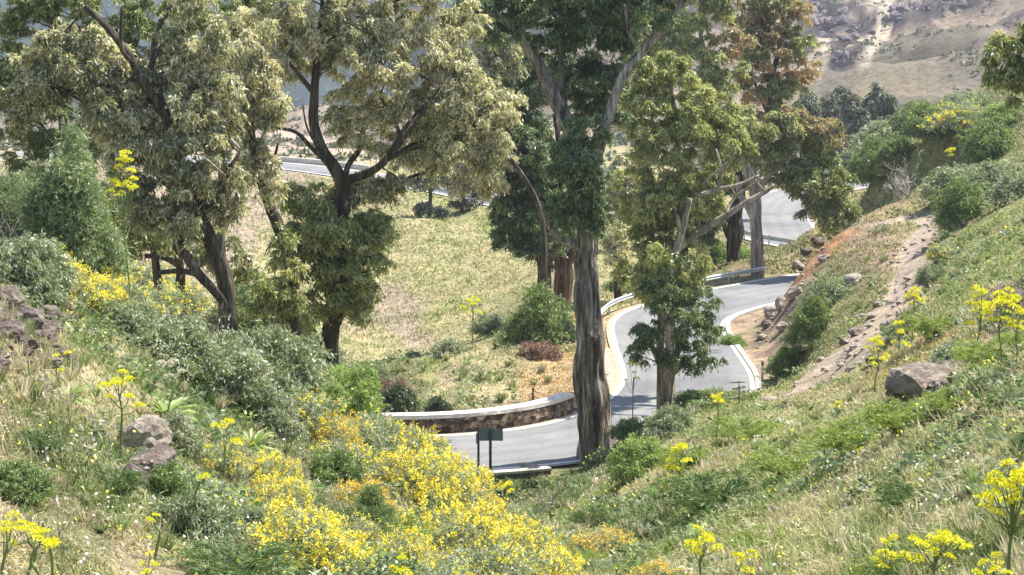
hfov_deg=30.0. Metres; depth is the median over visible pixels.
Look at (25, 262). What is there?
grey shrub
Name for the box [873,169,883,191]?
umbel plant
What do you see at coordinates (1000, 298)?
umbel plant
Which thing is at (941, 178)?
grey shrub
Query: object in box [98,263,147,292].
yellow broom bush
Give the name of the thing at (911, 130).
green shrub
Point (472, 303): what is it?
umbel plant
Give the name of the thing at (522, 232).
eucalyptus tree
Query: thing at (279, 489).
yellow broom bush
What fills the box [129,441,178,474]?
rock
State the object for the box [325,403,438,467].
yellow flowered bush
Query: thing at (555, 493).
dead bush
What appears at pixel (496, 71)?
eucalyptus tree
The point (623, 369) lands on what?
road edge line
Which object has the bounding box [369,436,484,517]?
yellow broom bush
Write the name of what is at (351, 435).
orange broom bush
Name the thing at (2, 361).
rubble stone
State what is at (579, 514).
fennel clump
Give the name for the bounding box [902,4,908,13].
rock outcrop
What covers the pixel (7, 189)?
feathery shrub
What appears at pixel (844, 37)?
rock outcrop
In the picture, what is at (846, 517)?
dry grass stalks
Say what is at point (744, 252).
leafy shrub
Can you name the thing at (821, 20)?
rock outcrop
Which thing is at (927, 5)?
rock outcrop
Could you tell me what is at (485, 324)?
grey shrub
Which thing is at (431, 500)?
green shrub
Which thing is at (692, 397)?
green shrub
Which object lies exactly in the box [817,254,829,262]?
rock
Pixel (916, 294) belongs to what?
umbel plant
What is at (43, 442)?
fennel clump
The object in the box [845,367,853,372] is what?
path stone
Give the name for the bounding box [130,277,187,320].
yellow flowered bush
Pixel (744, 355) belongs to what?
kerb
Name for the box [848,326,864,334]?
rock
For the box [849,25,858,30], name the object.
rock outcrop
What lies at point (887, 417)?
fennel clump
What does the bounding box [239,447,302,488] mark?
yellow broom bush
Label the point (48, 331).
rubble stone
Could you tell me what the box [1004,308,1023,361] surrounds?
umbel plant
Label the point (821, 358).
path stone
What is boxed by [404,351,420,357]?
grey shrub
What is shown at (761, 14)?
eucalyptus tree
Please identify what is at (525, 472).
retaining wall
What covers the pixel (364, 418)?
yellow flowered bush
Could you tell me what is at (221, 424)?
umbel plant
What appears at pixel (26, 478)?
green shrub
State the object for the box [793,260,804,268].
rock
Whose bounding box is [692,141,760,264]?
eucalyptus tree
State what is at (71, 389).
rosette plant
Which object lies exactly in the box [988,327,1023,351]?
fennel clump
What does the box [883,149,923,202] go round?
dead bush
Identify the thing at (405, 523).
fennel clump
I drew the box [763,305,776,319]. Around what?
rock
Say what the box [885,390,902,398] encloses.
rock
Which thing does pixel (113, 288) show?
yellow broom bush
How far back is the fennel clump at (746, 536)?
19.79 m
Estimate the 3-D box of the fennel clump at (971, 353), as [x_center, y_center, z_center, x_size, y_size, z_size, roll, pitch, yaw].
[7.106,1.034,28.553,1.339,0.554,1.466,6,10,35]
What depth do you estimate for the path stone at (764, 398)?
68.59 m
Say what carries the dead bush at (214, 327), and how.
on the ground at (746, 327)
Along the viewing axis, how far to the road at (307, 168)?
223.54 m
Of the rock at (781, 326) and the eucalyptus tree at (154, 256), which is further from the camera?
the rock at (781, 326)
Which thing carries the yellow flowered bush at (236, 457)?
on the ground at (746, 327)
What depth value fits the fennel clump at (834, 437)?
26.48 m
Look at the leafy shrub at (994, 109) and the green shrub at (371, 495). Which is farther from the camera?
the leafy shrub at (994, 109)
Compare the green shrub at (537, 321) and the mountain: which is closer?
the green shrub at (537, 321)
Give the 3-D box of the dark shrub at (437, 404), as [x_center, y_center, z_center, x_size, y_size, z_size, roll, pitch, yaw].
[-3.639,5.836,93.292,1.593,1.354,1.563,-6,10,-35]
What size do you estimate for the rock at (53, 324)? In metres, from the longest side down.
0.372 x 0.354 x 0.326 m
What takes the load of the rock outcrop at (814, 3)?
on the mountain
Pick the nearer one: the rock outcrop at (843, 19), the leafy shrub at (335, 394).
the leafy shrub at (335, 394)
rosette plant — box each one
[61,381,97,408]
[147,394,199,422]
[236,427,282,454]
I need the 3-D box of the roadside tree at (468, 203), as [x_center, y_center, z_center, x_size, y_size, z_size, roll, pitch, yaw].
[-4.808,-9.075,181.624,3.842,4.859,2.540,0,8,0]
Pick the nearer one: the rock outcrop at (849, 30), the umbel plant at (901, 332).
the umbel plant at (901, 332)
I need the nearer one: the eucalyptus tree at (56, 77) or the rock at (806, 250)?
the eucalyptus tree at (56, 77)
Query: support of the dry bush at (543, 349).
on the ground at (746, 327)
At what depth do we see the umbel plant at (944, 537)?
13.42 m
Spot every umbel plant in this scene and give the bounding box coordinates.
[0,510,25,574]
[10,518,41,574]
[28,527,58,574]
[41,536,61,574]
[52,350,71,386]
[97,368,146,451]
[106,149,138,297]
[138,550,160,574]
[145,512,160,559]
[155,358,185,413]
[194,472,210,526]
[204,417,242,480]
[389,554,411,574]
[460,296,482,346]
[499,480,514,505]
[622,361,639,435]
[663,442,692,508]
[684,524,723,574]
[710,392,724,452]
[730,549,758,574]
[831,400,841,419]
[865,334,889,391]
[869,533,909,574]
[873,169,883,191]
[891,320,910,366]
[903,286,925,340]
[907,528,973,574]
[945,147,955,165]
[948,109,973,141]
[964,284,990,341]
[972,551,1012,574]
[973,457,1023,574]
[982,286,1023,367]
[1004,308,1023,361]
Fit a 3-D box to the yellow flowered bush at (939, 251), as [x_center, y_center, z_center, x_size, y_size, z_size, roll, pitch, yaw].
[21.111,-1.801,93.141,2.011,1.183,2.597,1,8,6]
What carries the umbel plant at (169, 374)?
on the ground at (746, 327)
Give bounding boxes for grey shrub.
[0,230,81,305]
[99,294,159,347]
[131,445,149,456]
[142,480,254,549]
[145,310,236,383]
[229,314,336,421]
[235,503,279,527]
[308,343,356,366]
[346,358,396,391]
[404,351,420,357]
[468,311,504,335]
[638,401,698,439]
[795,271,851,310]
[831,150,857,169]
[842,115,903,155]
[883,312,916,340]
[912,263,946,287]
[914,161,980,203]
[921,339,987,363]
[940,90,989,110]
[955,157,1015,189]
[979,171,1023,206]
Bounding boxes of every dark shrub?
[380,379,423,412]
[424,394,452,411]
[550,319,575,343]
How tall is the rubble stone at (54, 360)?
0.200 m
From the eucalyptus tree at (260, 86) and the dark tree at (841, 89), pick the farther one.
the dark tree at (841, 89)
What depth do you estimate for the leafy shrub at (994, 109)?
142.07 m
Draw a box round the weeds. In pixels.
[0,155,1023,574]
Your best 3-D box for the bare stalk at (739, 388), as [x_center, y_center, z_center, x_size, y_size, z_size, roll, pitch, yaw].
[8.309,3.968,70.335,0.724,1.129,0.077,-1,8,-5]
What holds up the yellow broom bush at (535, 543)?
on the ground at (746, 327)
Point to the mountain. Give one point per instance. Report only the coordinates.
(926, 72)
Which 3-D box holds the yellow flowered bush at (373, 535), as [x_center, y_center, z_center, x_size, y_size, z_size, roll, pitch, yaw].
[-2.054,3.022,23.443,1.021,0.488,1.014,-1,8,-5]
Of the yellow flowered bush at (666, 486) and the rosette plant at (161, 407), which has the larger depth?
the yellow flowered bush at (666, 486)
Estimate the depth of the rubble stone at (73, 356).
24.71 m
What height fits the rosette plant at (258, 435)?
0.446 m
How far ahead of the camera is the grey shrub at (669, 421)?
66.05 m
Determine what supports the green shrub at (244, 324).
on the ground at (746, 327)
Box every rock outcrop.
[810,1,819,5]
[810,6,818,13]
[813,18,818,25]
[817,4,824,11]
[818,17,826,24]
[818,31,825,36]
[825,20,836,26]
[836,15,851,24]
[837,8,846,14]
[838,35,851,40]
[841,51,848,57]
[843,28,856,32]
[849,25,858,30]
[851,32,859,39]
[881,14,889,21]
[888,12,902,20]
[889,3,897,11]
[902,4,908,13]
[908,1,914,6]
[923,1,931,9]
[949,3,957,9]
[958,1,967,6]
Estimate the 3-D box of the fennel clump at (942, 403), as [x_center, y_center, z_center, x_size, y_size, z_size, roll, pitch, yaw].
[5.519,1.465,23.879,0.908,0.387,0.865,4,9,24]
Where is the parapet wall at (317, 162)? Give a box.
[240,154,370,169]
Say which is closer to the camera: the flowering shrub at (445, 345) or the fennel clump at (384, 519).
the fennel clump at (384, 519)
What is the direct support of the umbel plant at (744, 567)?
on the ground at (746, 327)
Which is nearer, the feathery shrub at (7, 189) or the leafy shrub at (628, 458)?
the feathery shrub at (7, 189)
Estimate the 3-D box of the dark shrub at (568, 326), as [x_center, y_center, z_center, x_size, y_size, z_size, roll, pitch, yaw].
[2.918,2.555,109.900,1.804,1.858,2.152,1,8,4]
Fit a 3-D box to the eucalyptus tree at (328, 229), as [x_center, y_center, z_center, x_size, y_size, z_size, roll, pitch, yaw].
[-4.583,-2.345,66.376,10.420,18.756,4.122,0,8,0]
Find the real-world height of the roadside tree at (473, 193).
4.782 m
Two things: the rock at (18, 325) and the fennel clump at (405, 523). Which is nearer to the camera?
the rock at (18, 325)
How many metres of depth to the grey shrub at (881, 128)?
219.33 m
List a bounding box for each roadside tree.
[407,168,449,218]
[442,177,480,212]
[467,178,484,204]
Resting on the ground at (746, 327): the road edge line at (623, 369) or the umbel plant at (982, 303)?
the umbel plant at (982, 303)
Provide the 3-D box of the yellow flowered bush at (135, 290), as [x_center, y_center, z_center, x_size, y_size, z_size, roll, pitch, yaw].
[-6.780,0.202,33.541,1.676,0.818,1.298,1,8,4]
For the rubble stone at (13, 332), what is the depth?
23.00 m
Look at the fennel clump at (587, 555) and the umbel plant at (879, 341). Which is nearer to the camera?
the fennel clump at (587, 555)
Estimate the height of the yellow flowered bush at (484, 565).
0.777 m
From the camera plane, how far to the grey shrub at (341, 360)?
107.08 m
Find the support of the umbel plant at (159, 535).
on the ground at (746, 327)
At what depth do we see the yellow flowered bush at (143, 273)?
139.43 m
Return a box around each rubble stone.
[0,311,11,321]
[0,350,9,358]
[0,357,9,369]
[6,329,21,341]
[11,311,23,319]
[24,348,33,355]
[26,337,38,348]
[36,353,61,368]
[41,329,52,338]
[49,337,58,343]
[55,348,70,356]
[57,326,64,333]
[60,305,73,314]
[60,317,73,323]
[68,354,76,359]
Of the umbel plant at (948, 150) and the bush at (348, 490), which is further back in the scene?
the umbel plant at (948, 150)
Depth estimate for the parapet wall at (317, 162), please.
232.23 m
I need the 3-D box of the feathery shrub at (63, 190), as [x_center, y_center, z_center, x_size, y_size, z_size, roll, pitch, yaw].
[-7.906,-1.601,34.541,2.294,3.508,2.115,-2,9,-10]
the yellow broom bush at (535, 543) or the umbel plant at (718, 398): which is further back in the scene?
the umbel plant at (718, 398)
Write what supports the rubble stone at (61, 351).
on the ground at (746, 327)
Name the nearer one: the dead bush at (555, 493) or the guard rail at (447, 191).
the dead bush at (555, 493)
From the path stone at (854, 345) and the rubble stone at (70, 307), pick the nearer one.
the rubble stone at (70, 307)
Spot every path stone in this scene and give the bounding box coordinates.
[760,396,769,400]
[816,356,824,362]
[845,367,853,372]
[850,342,861,348]
[866,312,878,317]
[872,301,881,307]
[903,275,913,279]
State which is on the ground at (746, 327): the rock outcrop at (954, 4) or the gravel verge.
the gravel verge
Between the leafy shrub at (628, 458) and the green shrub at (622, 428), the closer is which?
the leafy shrub at (628, 458)
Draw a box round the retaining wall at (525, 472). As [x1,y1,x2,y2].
[471,466,551,479]
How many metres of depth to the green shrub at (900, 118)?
219.04 m
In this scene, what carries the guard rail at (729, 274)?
on the ground at (746, 327)
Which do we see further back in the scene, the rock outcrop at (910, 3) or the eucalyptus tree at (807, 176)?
the rock outcrop at (910, 3)
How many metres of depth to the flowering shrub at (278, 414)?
32.82 m
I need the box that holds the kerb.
[725,303,774,391]
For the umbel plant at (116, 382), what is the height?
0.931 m
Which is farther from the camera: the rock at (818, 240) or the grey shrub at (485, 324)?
the rock at (818, 240)
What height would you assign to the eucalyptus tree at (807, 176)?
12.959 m
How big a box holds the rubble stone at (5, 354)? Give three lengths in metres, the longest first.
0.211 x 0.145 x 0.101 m
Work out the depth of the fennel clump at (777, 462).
31.09 m
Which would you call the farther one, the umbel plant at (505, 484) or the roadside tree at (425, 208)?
the roadside tree at (425, 208)
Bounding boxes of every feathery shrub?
[0,168,38,244]
[9,103,139,281]
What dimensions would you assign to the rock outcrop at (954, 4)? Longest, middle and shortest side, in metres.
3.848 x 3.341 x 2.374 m
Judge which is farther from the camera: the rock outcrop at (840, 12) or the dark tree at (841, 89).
the rock outcrop at (840, 12)
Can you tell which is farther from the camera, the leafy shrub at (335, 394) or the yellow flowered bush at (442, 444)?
the leafy shrub at (335, 394)
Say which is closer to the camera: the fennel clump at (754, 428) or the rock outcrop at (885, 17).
the fennel clump at (754, 428)
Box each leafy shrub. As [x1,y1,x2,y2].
[313,368,345,414]
[323,357,390,423]
[603,430,668,483]
[719,334,747,346]
[726,244,749,259]
[972,100,1019,127]
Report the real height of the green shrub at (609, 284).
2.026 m
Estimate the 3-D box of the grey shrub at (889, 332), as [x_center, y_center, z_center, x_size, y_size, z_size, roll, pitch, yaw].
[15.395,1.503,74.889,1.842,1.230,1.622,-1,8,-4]
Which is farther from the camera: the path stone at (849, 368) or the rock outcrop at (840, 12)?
the rock outcrop at (840, 12)
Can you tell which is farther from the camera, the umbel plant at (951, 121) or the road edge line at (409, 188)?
the road edge line at (409, 188)
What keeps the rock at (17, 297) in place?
on the ground at (746, 327)
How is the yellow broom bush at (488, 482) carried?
on the ground at (746, 327)
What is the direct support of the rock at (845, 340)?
on the ground at (746, 327)
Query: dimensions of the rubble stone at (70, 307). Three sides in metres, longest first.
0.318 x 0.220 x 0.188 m
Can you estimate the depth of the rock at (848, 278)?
101.66 m
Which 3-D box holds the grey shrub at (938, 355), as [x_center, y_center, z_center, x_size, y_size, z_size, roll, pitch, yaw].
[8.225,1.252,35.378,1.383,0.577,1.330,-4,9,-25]
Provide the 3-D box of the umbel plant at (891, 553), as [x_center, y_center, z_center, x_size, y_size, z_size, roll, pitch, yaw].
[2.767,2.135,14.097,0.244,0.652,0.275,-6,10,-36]
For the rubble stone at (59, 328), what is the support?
on the ground at (746, 327)
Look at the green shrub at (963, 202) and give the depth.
100.34 m
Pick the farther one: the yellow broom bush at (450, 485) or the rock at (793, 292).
the rock at (793, 292)
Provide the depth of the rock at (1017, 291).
52.87 m
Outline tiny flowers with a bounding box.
[0,225,1023,574]
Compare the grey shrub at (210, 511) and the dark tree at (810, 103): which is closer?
the grey shrub at (210, 511)
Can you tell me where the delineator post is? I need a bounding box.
[761,359,763,378]
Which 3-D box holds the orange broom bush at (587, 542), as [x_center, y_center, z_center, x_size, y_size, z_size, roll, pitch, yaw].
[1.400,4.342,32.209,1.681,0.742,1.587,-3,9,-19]
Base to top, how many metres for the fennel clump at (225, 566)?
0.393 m
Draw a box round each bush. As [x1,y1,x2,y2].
[0,198,25,247]
[22,235,76,270]
[66,256,114,308]
[77,274,139,312]
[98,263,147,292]
[108,274,175,316]
[126,260,175,286]
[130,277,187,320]
[141,269,217,317]
[196,301,237,337]
[198,435,257,479]
[235,495,376,574]
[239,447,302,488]
[243,473,320,518]
[276,386,347,438]
[306,408,369,448]
[311,435,386,477]
[324,509,384,553]
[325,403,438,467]
[330,473,404,514]
[346,411,389,440]
[365,444,442,496]
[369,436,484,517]
[373,522,449,568]
[378,377,411,394]
[388,417,428,447]
[391,547,476,574]
[393,495,524,562]
[399,424,463,469]
[419,448,502,495]
[440,540,553,574]
[455,478,531,519]
[457,506,565,563]
[515,340,564,361]
[526,540,588,574]
[528,472,564,513]
[545,522,637,560]
[626,556,697,574]
[658,470,693,496]
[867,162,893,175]
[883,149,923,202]
[915,99,986,133]
[926,239,956,260]
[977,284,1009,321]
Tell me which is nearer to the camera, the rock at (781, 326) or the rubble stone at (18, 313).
the rubble stone at (18, 313)
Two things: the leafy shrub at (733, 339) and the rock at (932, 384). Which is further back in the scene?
the leafy shrub at (733, 339)
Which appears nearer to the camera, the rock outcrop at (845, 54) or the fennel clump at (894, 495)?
the fennel clump at (894, 495)
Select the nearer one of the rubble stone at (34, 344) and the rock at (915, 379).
the rubble stone at (34, 344)
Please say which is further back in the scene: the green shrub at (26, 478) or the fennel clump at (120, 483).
the fennel clump at (120, 483)
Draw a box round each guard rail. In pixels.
[349,173,490,206]
[601,265,764,314]
[728,218,795,246]
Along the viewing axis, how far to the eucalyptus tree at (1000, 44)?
61.48 m
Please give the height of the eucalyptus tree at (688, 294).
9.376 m
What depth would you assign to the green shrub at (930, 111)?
150.78 m
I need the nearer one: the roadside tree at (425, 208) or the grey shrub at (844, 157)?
the roadside tree at (425, 208)
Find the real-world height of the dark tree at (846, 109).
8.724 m
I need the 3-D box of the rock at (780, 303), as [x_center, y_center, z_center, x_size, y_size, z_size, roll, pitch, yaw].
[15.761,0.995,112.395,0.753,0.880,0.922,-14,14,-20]
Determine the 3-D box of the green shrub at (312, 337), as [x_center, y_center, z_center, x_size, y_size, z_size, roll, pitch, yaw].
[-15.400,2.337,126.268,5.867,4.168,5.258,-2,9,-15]
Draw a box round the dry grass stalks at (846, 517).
[0,239,1023,574]
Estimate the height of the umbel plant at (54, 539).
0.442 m
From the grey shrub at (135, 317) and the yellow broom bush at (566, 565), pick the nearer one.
the yellow broom bush at (566, 565)
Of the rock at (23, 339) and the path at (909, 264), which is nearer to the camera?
the rock at (23, 339)
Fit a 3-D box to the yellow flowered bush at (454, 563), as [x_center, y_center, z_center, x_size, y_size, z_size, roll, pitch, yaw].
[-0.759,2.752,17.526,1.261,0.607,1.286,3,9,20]
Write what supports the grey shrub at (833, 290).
on the ground at (746, 327)
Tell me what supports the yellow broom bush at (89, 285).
on the ground at (746, 327)
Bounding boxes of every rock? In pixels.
[0,285,24,310]
[0,319,25,335]
[14,304,45,329]
[15,335,27,346]
[40,305,61,319]
[44,319,57,335]
[118,414,171,451]
[123,463,149,488]
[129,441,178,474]
[519,462,538,467]
[757,334,766,340]
[761,319,772,328]
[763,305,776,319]
[775,297,786,310]
[776,321,787,330]
[787,286,802,298]
[792,343,807,355]
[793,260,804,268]
[801,247,812,253]
[811,236,825,243]
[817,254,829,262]
[839,336,851,346]
[843,273,861,286]
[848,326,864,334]
[865,357,880,364]
[885,362,952,398]
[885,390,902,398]
[927,377,948,391]
[940,358,966,370]
[994,284,1017,297]
[1009,287,1023,303]
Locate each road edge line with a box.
[6,155,613,220]
[434,189,798,435]
[463,187,864,470]
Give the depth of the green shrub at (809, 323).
96.72 m
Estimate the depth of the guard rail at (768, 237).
152.68 m
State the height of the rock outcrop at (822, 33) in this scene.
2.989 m
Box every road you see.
[0,152,617,219]
[430,182,868,470]
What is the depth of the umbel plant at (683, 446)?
34.18 m
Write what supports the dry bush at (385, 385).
on the ground at (746, 327)
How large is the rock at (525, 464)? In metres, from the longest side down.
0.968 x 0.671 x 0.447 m
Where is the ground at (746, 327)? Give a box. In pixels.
[0,81,1023,574]
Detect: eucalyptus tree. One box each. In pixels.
[0,0,189,262]
[0,0,278,340]
[100,186,229,316]
[171,0,298,339]
[208,17,309,336]
[229,0,528,367]
[383,9,546,309]
[451,0,687,464]
[480,46,570,292]
[550,184,578,312]
[598,147,640,302]
[603,48,775,396]
[615,0,761,233]
[623,198,728,413]
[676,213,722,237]
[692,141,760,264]
[721,0,823,208]
[722,101,864,278]
[976,21,1023,114]
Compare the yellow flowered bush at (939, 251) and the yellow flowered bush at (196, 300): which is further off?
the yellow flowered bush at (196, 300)
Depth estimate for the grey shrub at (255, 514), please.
18.86 m
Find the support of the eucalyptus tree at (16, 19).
on the ground at (746, 327)
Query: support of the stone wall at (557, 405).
on the ground at (746, 327)
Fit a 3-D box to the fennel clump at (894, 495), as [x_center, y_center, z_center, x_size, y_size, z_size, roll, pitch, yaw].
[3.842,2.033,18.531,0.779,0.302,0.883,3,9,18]
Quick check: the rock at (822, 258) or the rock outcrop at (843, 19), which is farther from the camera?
the rock outcrop at (843, 19)
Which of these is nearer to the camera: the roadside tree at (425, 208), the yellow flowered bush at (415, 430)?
the yellow flowered bush at (415, 430)
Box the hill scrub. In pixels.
[0,0,1023,184]
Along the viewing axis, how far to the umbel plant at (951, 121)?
148.28 m
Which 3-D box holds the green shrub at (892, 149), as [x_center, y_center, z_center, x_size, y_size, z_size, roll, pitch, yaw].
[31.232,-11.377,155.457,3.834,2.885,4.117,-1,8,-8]
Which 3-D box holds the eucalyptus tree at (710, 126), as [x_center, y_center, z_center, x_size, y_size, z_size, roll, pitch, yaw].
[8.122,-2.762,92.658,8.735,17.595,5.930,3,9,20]
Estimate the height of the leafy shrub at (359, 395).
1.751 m
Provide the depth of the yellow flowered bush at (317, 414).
34.20 m
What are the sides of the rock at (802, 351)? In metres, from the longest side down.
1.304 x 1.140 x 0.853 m
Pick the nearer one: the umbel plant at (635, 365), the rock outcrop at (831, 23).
the umbel plant at (635, 365)
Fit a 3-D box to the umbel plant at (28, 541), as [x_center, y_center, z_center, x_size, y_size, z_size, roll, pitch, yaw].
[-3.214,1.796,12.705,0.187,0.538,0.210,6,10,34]
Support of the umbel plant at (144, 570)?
on the ground at (746, 327)
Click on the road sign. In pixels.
(490, 434)
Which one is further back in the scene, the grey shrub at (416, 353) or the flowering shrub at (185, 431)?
the grey shrub at (416, 353)
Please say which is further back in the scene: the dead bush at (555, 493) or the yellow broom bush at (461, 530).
the dead bush at (555, 493)
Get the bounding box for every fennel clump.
[13,426,72,455]
[91,467,148,495]
[155,532,307,574]
[334,503,397,531]
[377,512,438,542]
[543,541,605,567]
[568,503,613,526]
[646,444,715,472]
[653,470,761,517]
[704,414,783,442]
[715,522,789,551]
[738,440,823,478]
[799,415,881,457]
[851,393,933,434]
[866,477,938,512]
[894,309,962,339]
[919,386,974,417]
[945,335,1012,369]
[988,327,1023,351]
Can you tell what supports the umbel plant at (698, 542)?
on the ground at (746, 327)
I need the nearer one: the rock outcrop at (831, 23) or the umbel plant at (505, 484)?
the umbel plant at (505, 484)
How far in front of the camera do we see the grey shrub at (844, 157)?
230.48 m
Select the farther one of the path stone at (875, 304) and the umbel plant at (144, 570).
the path stone at (875, 304)
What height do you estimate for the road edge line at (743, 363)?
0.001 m
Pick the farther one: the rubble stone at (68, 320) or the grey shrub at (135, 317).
the grey shrub at (135, 317)
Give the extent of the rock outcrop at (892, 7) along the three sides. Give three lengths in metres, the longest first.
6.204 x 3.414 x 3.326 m
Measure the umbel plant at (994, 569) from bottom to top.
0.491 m
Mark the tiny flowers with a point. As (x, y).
(502, 493)
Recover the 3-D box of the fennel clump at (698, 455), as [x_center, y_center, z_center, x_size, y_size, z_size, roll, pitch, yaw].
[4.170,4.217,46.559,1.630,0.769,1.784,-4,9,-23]
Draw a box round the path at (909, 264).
[781,211,937,397]
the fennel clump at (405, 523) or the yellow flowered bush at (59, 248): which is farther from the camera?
the yellow flowered bush at (59, 248)
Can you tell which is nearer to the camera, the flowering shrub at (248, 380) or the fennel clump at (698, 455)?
the flowering shrub at (248, 380)
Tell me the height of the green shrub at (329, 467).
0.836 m
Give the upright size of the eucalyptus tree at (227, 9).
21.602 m
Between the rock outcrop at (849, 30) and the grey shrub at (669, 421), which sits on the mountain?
the rock outcrop at (849, 30)
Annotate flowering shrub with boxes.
[161,403,206,456]
[203,315,278,411]
[246,380,310,441]
[428,335,469,359]
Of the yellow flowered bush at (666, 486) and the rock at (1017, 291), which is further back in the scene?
the rock at (1017, 291)
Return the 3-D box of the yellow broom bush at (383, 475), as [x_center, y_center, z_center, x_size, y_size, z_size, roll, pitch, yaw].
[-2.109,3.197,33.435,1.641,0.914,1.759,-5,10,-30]
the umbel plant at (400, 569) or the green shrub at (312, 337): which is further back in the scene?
the green shrub at (312, 337)
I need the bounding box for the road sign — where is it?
[476,427,502,469]
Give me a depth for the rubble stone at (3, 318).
23.65 m
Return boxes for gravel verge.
[574,348,616,407]
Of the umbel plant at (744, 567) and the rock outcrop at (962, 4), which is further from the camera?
the rock outcrop at (962, 4)
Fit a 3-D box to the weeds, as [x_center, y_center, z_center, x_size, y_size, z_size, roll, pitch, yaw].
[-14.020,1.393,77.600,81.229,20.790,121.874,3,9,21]
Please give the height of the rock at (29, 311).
0.432 m
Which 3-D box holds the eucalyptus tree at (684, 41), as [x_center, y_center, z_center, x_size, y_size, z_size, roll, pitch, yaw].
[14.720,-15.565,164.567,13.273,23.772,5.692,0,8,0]
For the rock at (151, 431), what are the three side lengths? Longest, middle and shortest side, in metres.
0.618 x 0.505 x 0.471 m
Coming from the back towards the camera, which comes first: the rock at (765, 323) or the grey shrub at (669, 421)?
the rock at (765, 323)
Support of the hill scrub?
on the mountain
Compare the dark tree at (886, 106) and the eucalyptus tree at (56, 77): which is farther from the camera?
the dark tree at (886, 106)
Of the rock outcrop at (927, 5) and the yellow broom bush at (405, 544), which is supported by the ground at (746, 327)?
the yellow broom bush at (405, 544)
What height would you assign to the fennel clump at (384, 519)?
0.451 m
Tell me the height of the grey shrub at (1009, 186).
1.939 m
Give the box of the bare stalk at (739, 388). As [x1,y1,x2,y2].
[728,380,746,403]
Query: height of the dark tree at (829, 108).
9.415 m
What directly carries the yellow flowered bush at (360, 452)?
on the ground at (746, 327)
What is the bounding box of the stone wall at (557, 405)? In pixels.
[380,392,573,433]
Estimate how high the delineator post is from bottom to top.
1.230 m
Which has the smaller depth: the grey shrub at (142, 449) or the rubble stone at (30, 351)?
the grey shrub at (142, 449)
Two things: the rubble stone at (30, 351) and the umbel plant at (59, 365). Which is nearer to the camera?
the umbel plant at (59, 365)
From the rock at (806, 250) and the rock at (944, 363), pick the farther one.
the rock at (806, 250)
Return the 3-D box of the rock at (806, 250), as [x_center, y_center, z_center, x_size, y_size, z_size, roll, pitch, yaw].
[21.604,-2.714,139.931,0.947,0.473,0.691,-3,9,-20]
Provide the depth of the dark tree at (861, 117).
238.83 m
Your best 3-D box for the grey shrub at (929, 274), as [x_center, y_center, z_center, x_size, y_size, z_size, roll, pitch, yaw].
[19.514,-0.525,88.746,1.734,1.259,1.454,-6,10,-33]
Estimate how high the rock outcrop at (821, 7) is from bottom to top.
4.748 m
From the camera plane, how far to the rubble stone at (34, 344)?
23.34 m
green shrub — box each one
[0,459,61,509]
[143,459,199,502]
[202,279,260,339]
[248,295,321,342]
[305,447,371,487]
[348,482,401,528]
[409,494,448,524]
[489,278,575,346]
[601,274,629,293]
[604,415,646,441]
[662,388,746,408]
[710,238,726,264]
[760,344,803,378]
[775,290,832,348]
[844,132,887,187]
[873,131,917,164]
[888,98,921,131]
[893,98,956,142]
[912,105,953,134]
[927,172,988,231]
[953,114,1016,166]
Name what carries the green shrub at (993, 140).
on the ground at (746, 327)
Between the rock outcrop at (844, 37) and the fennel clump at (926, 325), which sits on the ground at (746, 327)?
the fennel clump at (926, 325)
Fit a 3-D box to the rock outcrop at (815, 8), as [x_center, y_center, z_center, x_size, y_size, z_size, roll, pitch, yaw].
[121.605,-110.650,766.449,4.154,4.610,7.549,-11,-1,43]
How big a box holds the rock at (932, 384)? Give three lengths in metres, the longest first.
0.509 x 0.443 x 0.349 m
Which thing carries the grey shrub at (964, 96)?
on the ground at (746, 327)
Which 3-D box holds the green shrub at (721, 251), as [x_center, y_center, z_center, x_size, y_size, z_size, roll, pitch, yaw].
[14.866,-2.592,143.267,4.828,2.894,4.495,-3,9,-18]
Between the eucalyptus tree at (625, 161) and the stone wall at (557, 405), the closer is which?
the stone wall at (557, 405)
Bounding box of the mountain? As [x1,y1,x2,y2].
[0,0,1023,153]
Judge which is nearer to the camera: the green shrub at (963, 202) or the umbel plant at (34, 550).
the umbel plant at (34, 550)
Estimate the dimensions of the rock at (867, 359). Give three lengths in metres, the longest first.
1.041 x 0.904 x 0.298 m
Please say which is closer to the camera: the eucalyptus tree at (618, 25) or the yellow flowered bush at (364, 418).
the yellow flowered bush at (364, 418)
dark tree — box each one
[797,91,822,158]
[818,93,840,143]
[825,90,863,152]
[829,83,854,107]
[842,106,873,150]
[861,81,887,120]
[871,91,900,125]
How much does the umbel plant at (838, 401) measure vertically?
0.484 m
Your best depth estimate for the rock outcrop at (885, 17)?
726.08 m
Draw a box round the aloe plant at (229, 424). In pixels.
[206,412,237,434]
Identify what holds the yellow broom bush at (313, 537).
on the ground at (746, 327)
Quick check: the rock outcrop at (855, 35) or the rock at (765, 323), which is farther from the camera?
the rock outcrop at (855, 35)
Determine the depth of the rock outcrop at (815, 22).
751.29 m

